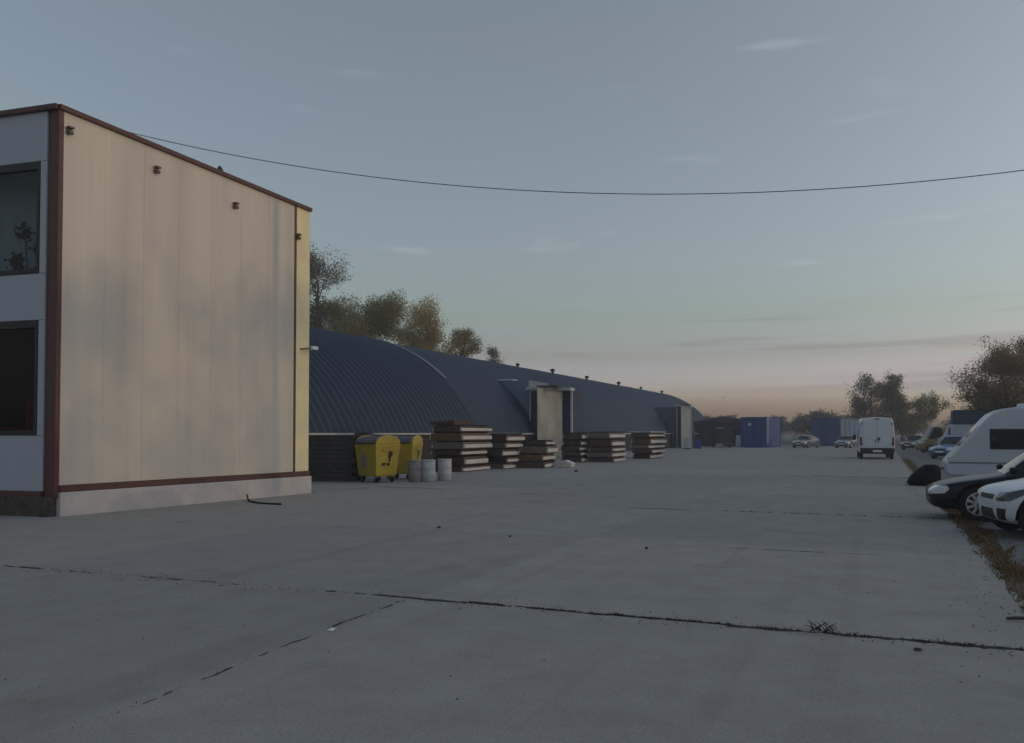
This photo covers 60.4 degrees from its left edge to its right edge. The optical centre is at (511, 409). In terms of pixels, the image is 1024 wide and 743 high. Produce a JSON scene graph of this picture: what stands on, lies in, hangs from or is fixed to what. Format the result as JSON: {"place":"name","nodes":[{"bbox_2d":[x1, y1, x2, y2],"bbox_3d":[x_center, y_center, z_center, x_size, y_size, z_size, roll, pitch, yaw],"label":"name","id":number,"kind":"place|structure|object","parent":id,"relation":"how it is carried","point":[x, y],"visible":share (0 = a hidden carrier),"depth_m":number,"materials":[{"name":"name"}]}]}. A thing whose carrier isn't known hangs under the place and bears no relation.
{"place":"outdoors","nodes":[
{"label":"outdoors","id":0,"kind":"place"},
{"bbox_2d":[309,326,705,459],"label":"arched warehouse","id":1,"kind":"structure","parent":0,"point":[361,385],"depth_m":53.34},
{"bbox_2d":[0,445,1023,742],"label":"concrete yard","id":2,"kind":"structure","parent":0,"point":[518,671],"depth_m":7.83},
{"bbox_2d":[0,103,312,516],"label":"office building","id":3,"kind":"structure","parent":2,"relation":"on","point":[154,332],"depth_m":18.97,"materials":[{"name":"metal"}]},
{"bbox_2d":[3,221,35,269],"bbox_3d":[-9.760,-3.041,17.805,1.186,1.610,0.609,-1,-2,23],"label":"potted plant","id":4,"kind":"object","parent":3,"relation":"on","point":[17,263],"visible":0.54,"depth_m":17.78,"materials":[{"name":"plant"}]},
{"bbox_2d":[0,320,38,434],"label":"window","id":5,"kind":"structure","parent":3,"relation":"in","point":[14,325],"depth_m":17.13,"materials":[{"name":"black glass"}]},
{"bbox_2d":[0,161,40,275],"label":"window","id":6,"kind":"structure","parent":3,"relation":"in","point":[31,166],"depth_m":17.23,"materials":[{"name":"black glass"}]},
{"bbox_2d":[0,399,44,435],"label":"window frame","id":7,"kind":"object","parent":3,"relation":"in","point":[29,412],"visible":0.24,"depth_m":18.54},
{"bbox_2d":[66,126,74,134],"bbox_3d":[-8.661,-5.471,17.257,0.108,0.157,0.120,-1,-2,26],"label":"wall lamp","id":8,"kind":"object","parent":3,"relation":"attached to","point":[69,129],"visible":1,"depth_m":17.23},
{"bbox_2d":[4,565,466,602],"bbox_3d":[-5.213,1.877,10.285,10.350,0.001,0.115,-1,-2,22],"label":"yard joint","id":9,"kind":"object","parent":2,"relation":"on","point":[327,590],"visible":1,"depth_m":8.62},
{"bbox_2d":[246,494,281,504],"bbox_3d":[-5.870,2.086,20.366,0.289,0.138,1.933,1,-2,-39],"label":"hose","id":10,"kind":"object","parent":2,"relation":"on","point":[262,502],"visible":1,"depth_m":19.97,"materials":[{"name":"rubber"}]},
{"bbox_2d":[144,601,397,702],"bbox_3d":[-1.641,1.782,6.810,0.068,0.001,3.390,-1,-2,20],"label":"yard joint","id":11,"kind":"object","parent":2,"relation":"on","point":[267,652],"visible":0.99,"depth_m":6.61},
{"bbox_2d":[311,476,365,481],"bbox_3d":[-6.060,2.343,29.915,1.950,0.148,1.120,0,-2,7],"label":"pallet","id":12,"kind":"object","parent":2,"relation":"on","point":[347,479],"visible":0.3,"depth_m":29.35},
{"bbox_2d":[310,472,358,476],"bbox_3d":[-6.189,2.191,29.927,1.950,0.148,1.120,0,-2,10],"label":"pallet","id":13,"kind":"object","parent":12,"relation":"on","point":[331,474],"visible":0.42,"depth_m":29.36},
{"bbox_2d":[308,467,357,471],"bbox_3d":[-6.040,2.039,29.929,1.950,0.148,1.120,0,-2,7],"label":"pallet","id":14,"kind":"object","parent":13,"relation":"on","point":[354,469],"visible":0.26,"depth_m":29.37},
{"bbox_2d":[308,463,356,467],"bbox_3d":[-6.162,1.887,29.918,1.950,0.148,1.120,0,-2,9],"label":"pallet","id":15,"kind":"object","parent":14,"relation":"on","point":[331,465],"visible":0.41,"depth_m":29.35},
{"bbox_2d":[308,458,356,462],"bbox_3d":[-6.068,1.734,29.883,1.950,0.148,1.120,0,-2,9],"label":"pallet","id":16,"kind":"object","parent":15,"relation":"on","point":[354,460],"visible":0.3,"depth_m":29.32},
{"bbox_2d":[308,454,355,458],"bbox_3d":[-6.144,1.583,29.936,1.950,0.148,1.120,0,-2,9],"label":"pallet","id":17,"kind":"object","parent":16,"relation":"on","point":[331,456],"visible":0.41,"depth_m":29.37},
{"bbox_2d":[308,449,355,453],"bbox_3d":[-6.143,1.431,29.926,1.950,0.148,1.120,0,-2,9],"label":"pallet","id":18,"kind":"object","parent":17,"relation":"on","point":[310,451],"visible":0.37,"depth_m":29.39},
{"bbox_2d":[308,445,354,449],"bbox_3d":[-6.040,1.279,29.949,1.950,0.148,1.120,0,-2,8],"label":"pallet","id":19,"kind":"object","parent":18,"relation":"on","point":[332,447],"visible":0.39,"depth_m":29.39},
{"bbox_2d":[309,440,355,444],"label":"pallet","id":20,"kind":"object","parent":19,"relation":"on","point":[331,442],"visible":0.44,"depth_m":29.41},
{"bbox_2d":[309,436,360,439],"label":"pallet","id":21,"kind":"object","parent":20,"relation":"on","point":[333,437],"visible":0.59,"depth_m":29.40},
{"bbox_2d":[319,295,372,336],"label":"tree","id":22,"kind":"object","parent":2,"relation":"on","point":[335,312],"visible":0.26,"depth_m":85.11,"materials":[{"name":"green plant"}]},
{"bbox_2d":[354,435,400,482],"bbox_3d":[-4.457,1.620,29.037,1.316,1.545,1.078,-1,-2,44],"label":"waste container","id":23,"kind":"object","parent":2,"relation":"on","point":[377,457],"visible":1,"depth_m":28.70,"materials":[{"name":"yellow plastic"}]},
{"bbox_2d":[387,435,422,478],"bbox_3d":[-3.850,1.671,30.927,1.316,1.545,1.078,0,-2,15],"label":"waste container","id":24,"kind":"object","parent":2,"relation":"on","point":[411,447],"visible":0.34,"depth_m":30.48,"materials":[{"name":"yellow plastic"}]},
{"bbox_2d":[408,460,421,481],"bbox_3d":[-3.212,2.033,29.210,0.480,0.728,0.480,0,-2,-11],"label":"plastic drum","id":25,"kind":"object","parent":2,"relation":"on","point":[414,470],"visible":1,"depth_m":29.01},
{"bbox_2d":[422,459,435,481],"bbox_3d":[-2.782,2.035,29.279,0.480,0.728,0.480,-1,-2,28],"label":"plastic drum","id":26,"kind":"object","parent":2,"relation":"on","point":[428,470],"visible":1,"depth_m":29.08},
{"bbox_2d":[438,459,451,480],"bbox_3d":[-2.298,2.056,30.073,0.480,0.728,0.480,1,-2,-19],"label":"plastic drum","id":27,"kind":"object","parent":2,"relation":"on","point":[444,469],"visible":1,"depth_m":29.88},
{"bbox_2d":[436,326,485,357],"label":"tree","id":28,"kind":"object","parent":2,"relation":"on","point":[472,341],"visible":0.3,"depth_m":96.72,"materials":[{"name":"green plant"}]},
{"bbox_2d":[435,464,489,471],"bbox_3d":[-2.231,2.506,38.050,1.608,0.260,2.886,-1,-2,21],"label":"wood panel","id":29,"kind":"object","parent":2,"relation":"on","point":[463,468],"visible":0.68,"depth_m":36.98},
{"bbox_2d":[432,454,487,464],"bbox_3d":[-2.212,2.163,38.112,1.558,0.419,2.459,-1,-2,21],"label":"wood panel","id":30,"kind":"object","parent":29,"relation":"on","point":[469,459],"visible":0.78,"depth_m":37.19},
{"bbox_2d":[431,448,486,454],"bbox_3d":[-2.263,1.819,38.106,1.453,0.258,2.668,-1,-2,22],"label":"wood panel","id":31,"kind":"object","parent":30,"relation":"on","point":[458,451],"visible":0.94,"depth_m":37.05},
{"bbox_2d":[432,440,491,448],"bbox_3d":[-2.126,1.518,38.171,1.525,0.339,3.103,-1,-2,21],"label":"wood panel","id":32,"kind":"object","parent":31,"relation":"on","point":[461,444],"visible":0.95,"depth_m":36.92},
{"bbox_2d":[429,432,491,440],"bbox_3d":[-2.187,1.156,38.087,1.594,0.368,2.923,-1,-2,23],"label":"wood panel","id":33,"kind":"object","parent":32,"relation":"on","point":[455,436],"visible":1,"depth_m":36.92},
{"bbox_2d":[433,425,491,431],"bbox_3d":[-2.122,0.828,38.291,1.358,0.288,3.200,-1,-2,23],"label":"wood panel","id":34,"kind":"object","parent":33,"relation":"on","point":[462,428],"visible":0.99,"depth_m":37.05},
{"bbox_2d":[430,420,469,424],"bbox_3d":[-2.645,0.574,37.737,1.100,0.180,1.800,-1,-2,19],"label":"timber bundle","id":35,"kind":"object","parent":34,"relation":"on","point":[451,422],"visible":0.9,"depth_m":36.98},
{"bbox_2d":[454,336,473,356],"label":"tree","id":36,"kind":"object","parent":2,"relation":"on","point":[465,351],"visible":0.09,"depth_m":104.66,"materials":[{"name":"green plant"}]},
{"bbox_2d":[484,344,503,363],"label":"tree","id":37,"kind":"object","parent":2,"relation":"on","point":[494,355],"visible":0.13,"depth_m":110.36,"materials":[{"name":"green plant"}]},
{"bbox_2d":[486,462,515,468],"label":"wood panel","id":38,"kind":"object","parent":2,"relation":"on","point":[502,465],"visible":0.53,"depth_m":39.83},
{"bbox_2d":[487,456,518,462],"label":"wood panel","id":39,"kind":"object","parent":38,"relation":"on","point":[500,459],"visible":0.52,"depth_m":40.21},
{"bbox_2d":[483,448,519,455],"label":"wood panel","id":40,"kind":"object","parent":39,"relation":"on","point":[502,451],"visible":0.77,"depth_m":39.91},
{"bbox_2d":[491,441,522,447],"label":"wood panel","id":41,"kind":"object","parent":40,"relation":"on","point":[511,444],"visible":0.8,"depth_m":40.11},
{"bbox_2d":[488,433,524,441],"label":"wood panel","id":42,"kind":"object","parent":41,"relation":"on","point":[503,437],"visible":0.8,"depth_m":40.13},
{"bbox_2d":[3,479,1021,701],"bbox_3d":[1.333,2.141,19.985,15.415,0.010,29.964,-1,-2,23],"label":"grit","id":43,"kind":"object","parent":2,"relation":"on","point":[613,612],"visible":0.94,"depth_m":8.78,"materials":[{"name":"gravel"}]},
{"bbox_2d":[515,460,554,467],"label":"wood panel","id":44,"kind":"object","parent":2,"relation":"on","point":[536,464],"visible":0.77,"depth_m":40.57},
{"bbox_2d":[516,453,555,460],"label":"wood panel","id":45,"kind":"object","parent":44,"relation":"on","point":[532,457],"visible":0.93,"depth_m":41.00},
{"bbox_2d":[519,445,557,453],"bbox_3d":[1.282,1.881,42.004,1.403,0.393,2.039,0,-2,16],"label":"wood panel","id":46,"kind":"object","parent":45,"relation":"on","point":[540,449],"visible":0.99,"depth_m":41.10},
{"bbox_2d":[521,440,554,444],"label":"wood panel","id":47,"kind":"object","parent":46,"relation":"on","point":[537,442],"visible":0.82,"depth_m":41.41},
{"bbox_2d":[72,476,1023,728],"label":"weeds","id":48,"kind":"object","parent":2,"relation":"on","point":[691,620],"visible":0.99,"depth_m":7.48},
{"bbox_2d":[554,460,574,466],"bbox_3d":[2.500,2.571,41.823,0.885,0.340,0.600,-1,-2,23],"label":"block","id":49,"kind":"object","parent":2,"relation":"on","point":[566,463],"depth_m":41.56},
{"bbox_2d":[561,455,588,461],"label":"wood panel","id":50,"kind":"object","parent":2,"relation":"on","point":[578,458],"visible":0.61,"depth_m":49.12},
{"bbox_2d":[561,450,587,455],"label":"wood panel","id":51,"kind":"object","parent":50,"relation":"on","point":[575,453],"visible":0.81,"depth_m":49.06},
{"bbox_2d":[560,445,589,450],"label":"wood panel","id":52,"kind":"object","parent":51,"relation":"on","point":[573,448],"visible":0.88,"depth_m":49.10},
{"bbox_2d":[563,439,587,445],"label":"wood panel","id":53,"kind":"object","parent":52,"relation":"on","point":[577,442],"visible":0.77,"depth_m":49.16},
{"bbox_2d":[562,432,588,438],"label":"wood panel","id":54,"kind":"object","parent":53,"relation":"on","point":[574,435],"visible":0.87,"depth_m":49.05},
{"bbox_2d":[472,602,726,624],"bbox_3d":[0.695,1.810,7.836,2.400,0.001,0.113,-1,-2,24],"label":"yard joint","id":55,"kind":"object","parent":2,"relation":"on","point":[588,613],"visible":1,"depth_m":7.81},
{"bbox_2d":[587,456,625,461],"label":"wood panel","id":56,"kind":"object","parent":2,"relation":"on","point":[605,459],"visible":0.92,"depth_m":49.28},
{"bbox_2d":[587,451,625,456],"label":"wood panel","id":57,"kind":"object","parent":56,"relation":"on","point":[605,454],"visible":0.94,"depth_m":49.20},
{"bbox_2d":[589,446,624,451],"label":"wood panel","id":58,"kind":"object","parent":57,"relation":"on","point":[606,449],"visible":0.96,"depth_m":49.12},
{"bbox_2d":[586,438,624,446],"bbox_3d":[5.344,1.874,50.282,1.608,0.448,2.278,-1,-2,25],"label":"wood panel","id":59,"kind":"object","parent":58,"relation":"on","point":[607,442],"visible":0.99,"depth_m":49.37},
{"bbox_2d":[587,432,624,437],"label":"wood panel","id":60,"kind":"object","parent":59,"relation":"on","point":[606,435],"visible":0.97,"depth_m":49.37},
{"bbox_2d":[633,452,662,458],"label":"wood panel","id":61,"kind":"object","parent":2,"relation":"on","point":[646,455],"visible":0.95,"depth_m":55.93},
{"bbox_2d":[631,448,665,452],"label":"wood panel","id":62,"kind":"object","parent":61,"relation":"on","point":[646,450],"visible":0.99,"depth_m":55.48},
{"bbox_2d":[630,444,664,447],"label":"wood panel","id":63,"kind":"object","parent":62,"relation":"on","point":[647,446],"visible":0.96,"depth_m":55.63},
{"bbox_2d":[631,437,666,443],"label":"wood panel","id":64,"kind":"object","parent":63,"relation":"on","point":[648,440],"visible":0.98,"depth_m":55.75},
{"bbox_2d":[630,433,664,436],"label":"wood panel","id":65,"kind":"object","parent":64,"relation":"on","point":[647,435],"visible":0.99,"depth_m":55.52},
{"bbox_2d":[629,431,664,432],"bbox_3d":[8.851,1.465,57.305,1.400,0.070,4.000,-1,-2,23],"label":"cover board","id":66,"kind":"object","parent":65,"relation":"on","point":[646,431],"visible":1,"depth_m":55.58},
{"bbox_2d":[683,438,690,448],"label":"drum crate","id":67,"kind":"object","parent":2,"relation":"on","point":[687,443],"visible":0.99,"depth_m":90.64,"materials":[{"name":"white plastic"}]},
{"bbox_2d":[694,439,701,448],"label":"drum crate","id":68,"kind":"object","parent":2,"relation":"on","point":[697,443],"visible":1,"depth_m":93.22,"materials":[{"name":"blue plastic"}]},
{"bbox_2d":[694,416,740,445],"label":"storage shed","id":69,"kind":"structure","parent":2,"relation":"on","point":[703,427],"depth_m":111.63,"materials":[{"name":"grey metal"}]},
{"bbox_2d":[704,429,715,445],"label":"door","id":70,"kind":"structure","parent":69,"relation":"in","point":[706,431],"depth_m":111.97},
{"bbox_2d":[710,428,733,447],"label":"cargo trailer","id":71,"kind":"object","parent":2,"relation":"on","point":[721,435],"visible":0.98,"depth_m":101.19,"materials":[{"name":"grey metal"}]},
{"bbox_2d":[741,417,780,446],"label":"container","id":72,"kind":"object","parent":2,"relation":"on","point":[760,431],"visible":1,"depth_m":101.19,"materials":[{"name":"blue metal"}]},
{"bbox_2d":[742,418,753,445],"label":"door","id":73,"kind":"structure","parent":72,"relation":"in","point":[747,430],"depth_m":101.27,"materials":[{"name":"blue metal"}]},
{"bbox_2d":[754,418,765,445],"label":"door","id":74,"kind":"structure","parent":72,"relation":"in","point":[759,423],"depth_m":100.59,"materials":[{"name":"blue metal"}]},
{"bbox_2d":[792,435,819,447],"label":"parked car","id":75,"kind":"object","parent":2,"relation":"on","point":[806,441],"visible":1,"depth_m":98.54,"materials":[{"name":"silver metal"}]},
{"bbox_2d":[805,621,836,632],"bbox_3d":[2.491,1.745,7.111,0.259,0.090,0.224,-1,-2,23],"label":"dry weed","id":76,"kind":"object","parent":2,"relation":"on","point":[818,628],"visible":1,"depth_m":7.12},
{"bbox_2d":[811,418,838,445],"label":"container","id":77,"kind":"object","parent":2,"relation":"on","point":[825,431],"visible":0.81,"depth_m":112.58,"materials":[{"name":"blue metal"}]},
{"bbox_2d":[812,419,824,444],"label":"door","id":78,"kind":"structure","parent":77,"relation":"in","point":[818,425],"depth_m":112.82,"materials":[{"name":"blue metal"}]},
{"bbox_2d":[825,419,837,444],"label":"door","id":79,"kind":"structure","parent":77,"relation":"in","point":[831,425],"depth_m":112.38,"materials":[{"name":"blue metal"}]},
{"bbox_2d":[835,435,856,447],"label":"parked car","id":80,"kind":"object","parent":2,"relation":"on","point":[846,441],"visible":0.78,"depth_m":97.38,"materials":[{"name":"silver metal"}]},
{"bbox_2d":[839,419,859,438],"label":"container","id":81,"kind":"object","parent":2,"relation":"on","point":[848,426],"visible":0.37,"depth_m":112.48,"materials":[{"name":"grey metal"}]},
{"bbox_2d":[841,420,854,435],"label":"door","id":82,"kind":"structure","parent":81,"relation":"in","point":[848,426],"depth_m":112.43,"materials":[{"name":"grey metal"}]},
{"bbox_2d":[852,417,894,458],"bbox_3d":[23.479,1.845,57.007,2.540,2.620,5.832,-1,-2,19],"label":"panel van","id":83,"kind":"object","parent":2,"relation":"on","point":[875,435],"visible":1,"depth_m":54.47,"materials":[{"name":"white paint"}]},
{"bbox_2d":[726,624,1023,649],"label":"yard joint","id":84,"kind":"object","parent":2,"relation":"on","point":[926,641],"visible":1,"depth_m":6.85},
{"bbox_2d":[907,464,940,485],"bbox_3d":[12.676,2.018,27.118,0.961,0.644,0.853,-1,-2,23],"label":"black sack","id":85,"kind":"object","parent":2,"relation":"on","point":[926,474],"visible":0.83,"depth_m":26.77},
{"bbox_2d":[903,459,1023,598],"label":"soil strip","id":86,"kind":"object","parent":2,"relation":"on","point":[1011,584],"visible":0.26,"depth_m":11.32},
{"bbox_2d":[1006,616,1023,619],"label":"stick","id":87,"kind":"object","parent":2,"relation":"on","point":[1016,618],"visible":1,"depth_m":7.49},
{"bbox_2d":[0,0,1023,434],"label":"sky","id":88,"kind":"structure","parent":0,"point":[765,303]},
{"bbox_2d":[781,434,907,456],"bbox_3d":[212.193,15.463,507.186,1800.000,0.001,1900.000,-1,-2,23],"label":"ground","id":89,"kind":"structure","parent":0,"point":[787,440],"depth_m":239.17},
{"bbox_2d":[309,242,360,335],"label":"tree","id":90,"kind":"object","parent":89,"relation":"on","point":[317,319],"visible":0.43,"depth_m":84.51,"materials":[{"name":"green plant"}]},
{"bbox_2d":[335,289,416,345],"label":"tree","id":91,"kind":"object","parent":89,"relation":"on","point":[378,315],"visible":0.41,"depth_m":87.50,"materials":[{"name":"green plant"}]},
{"bbox_2d":[392,294,467,354],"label":"tree","id":92,"kind":"object","parent":89,"relation":"on","point":[430,342],"visible":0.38,"depth_m":93.15,"materials":[{"name":"green plant"}]},
{"bbox_2d":[365,425,943,436],"bbox_3d":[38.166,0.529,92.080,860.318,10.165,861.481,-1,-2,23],"label":"distant woods","id":93,"kind":"object","parent":89,"relation":"on","point":[920,432],"visible":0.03,"depth_m":466.83,"materials":[{"name":"green plant"}]},
{"bbox_2d":[766,415,789,434],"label":"tree","id":94,"kind":"object","parent":89,"relation":"on","point":[783,418],"visible":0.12,"depth_m":173.98,"materials":[{"name":"green plant"}]},
{"bbox_2d":[781,412,810,438],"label":"tree","id":95,"kind":"object","parent":89,"relation":"on","point":[789,429],"visible":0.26,"depth_m":167.48,"materials":[{"name":"green plant"}]},
{"bbox_2d":[785,407,850,434],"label":"tree","id":96,"kind":"object","parent":89,"relation":"on","point":[806,425],"visible":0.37,"depth_m":162.42,"materials":[{"name":"green plant"}]},
{"bbox_2d":[843,369,911,418],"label":"tree","id":97,"kind":"object","parent":89,"relation":"on","point":[862,407],"visible":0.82,"depth_m":117.80,"materials":[{"name":"green plant"}]},
{"bbox_2d":[870,373,957,441],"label":"tree","id":98,"kind":"object","parent":89,"relation":"on","point":[903,426],"visible":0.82,"depth_m":118.34,"materials":[{"name":"green plant"}]},
{"bbox_2d":[894,412,937,441],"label":"tree","id":99,"kind":"object","parent":89,"relation":"on","point":[925,428],"visible":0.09,"depth_m":162.61,"materials":[{"name":"green plant"}]},
{"bbox_2d":[895,446,1023,570],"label":"parking area","id":100,"kind":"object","parent":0,"point":[919,458],"depth_m":15.02,"materials":[{"name":"concrete"}]},
{"bbox_2d":[900,435,923,449],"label":"parked car","id":101,"kind":"object","parent":100,"relation":"on","point":[910,441],"visible":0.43,"depth_m":85.99,"materials":[{"name":"silver metal"}]},
{"bbox_2d":[914,426,946,451],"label":"parked minibus","id":102,"kind":"object","parent":100,"relation":"on","point":[929,439],"visible":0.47,"depth_m":73.56,"materials":[{"name":"metal"}]},
{"bbox_2d":[928,427,942,438],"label":"side window","id":103,"kind":"structure","parent":102,"relation":"in","point":[937,432],"depth_m":73.52,"materials":[{"name":"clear glass"}]},
{"bbox_2d":[929,435,963,458],"bbox_3d":[28.378,2.391,56.156,4.222,1.482,2.020,1,-2,-35],"label":"parked car","id":104,"kind":"object","parent":100,"relation":"on","point":[945,446],"visible":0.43,"depth_m":55.43,"materials":[{"name":"blue metal"}]},
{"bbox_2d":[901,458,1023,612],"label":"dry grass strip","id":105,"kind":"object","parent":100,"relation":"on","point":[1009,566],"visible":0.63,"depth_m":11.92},
{"bbox_2d":[938,410,993,443],"bbox_3d":[34.421,1.696,64.276,5.900,3.306,2.200,-1,-2,23],"label":"covered truck","id":106,"kind":"object","parent":100,"relation":"on","point":[963,422],"visible":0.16,"depth_m":63.85,"materials":[{"name":"white metal"}]},
{"bbox_2d":[926,452,1023,521],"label":"parked car","id":107,"kind":"object","parent":100,"relation":"on","point":[959,493],"visible":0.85,"depth_m":16.11,"materials":[{"name":"black metal"}]},
{"bbox_2d":[951,378,1011,409],"bbox_3d":[37.109,0.456,64.800,9.384,5.897,5.951,0,-2,1],"label":"tree","id":108,"kind":"object","parent":100,"relation":"on","point":[967,396],"visible":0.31,"depth_m":63.98,"materials":[{"name":"green plant"}]},
{"bbox_2d":[940,403,1023,475],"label":"caravan","id":109,"kind":"object","parent":100,"relation":"on","point":[988,442],"visible":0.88,"depth_m":28.49,"materials":[{"name":"grey metal"}]},
{"bbox_2d":[956,426,977,445],"bbox_3d":[15.353,0.895,29.715,0.570,0.670,1.300,-1,-2,23],"label":"front window","id":110,"kind":"structure","parent":109,"relation":"in","point":[961,441],"depth_m":29.62,"materials":[{"name":"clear glass"}]},
{"bbox_2d":[990,429,1023,448],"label":"window","id":111,"kind":"structure","parent":109,"relation":"in","point":[999,438],"depth_m":28.25,"materials":[{"name":"black glass"}]},
{"bbox_2d":[945,335,1023,409],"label":"tree","id":112,"kind":"object","parent":100,"relation":"on","point":[1003,365],"visible":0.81,"depth_m":62.47,"materials":[{"name":"green plant"}]},
{"bbox_2d":[977,478,1023,531],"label":"parked car","id":113,"kind":"object","parent":100,"relation":"on","point":[1000,504],"visible":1,"depth_m":13.55,"materials":[{"name":"white metal"}]},
{"bbox_3d":[18.802,-2.414,18.765,0.280,9.049,0.280,-1,-2,23],"label":"utility pole","id":114,"kind":"object","parent":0,"visible":0},
{"bbox_2d":[130,132,1023,194],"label":"overhead wire","id":115,"kind":"object","parent":114,"relation":"attached to","point":[584,192],"visible":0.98,"depth_m":21.95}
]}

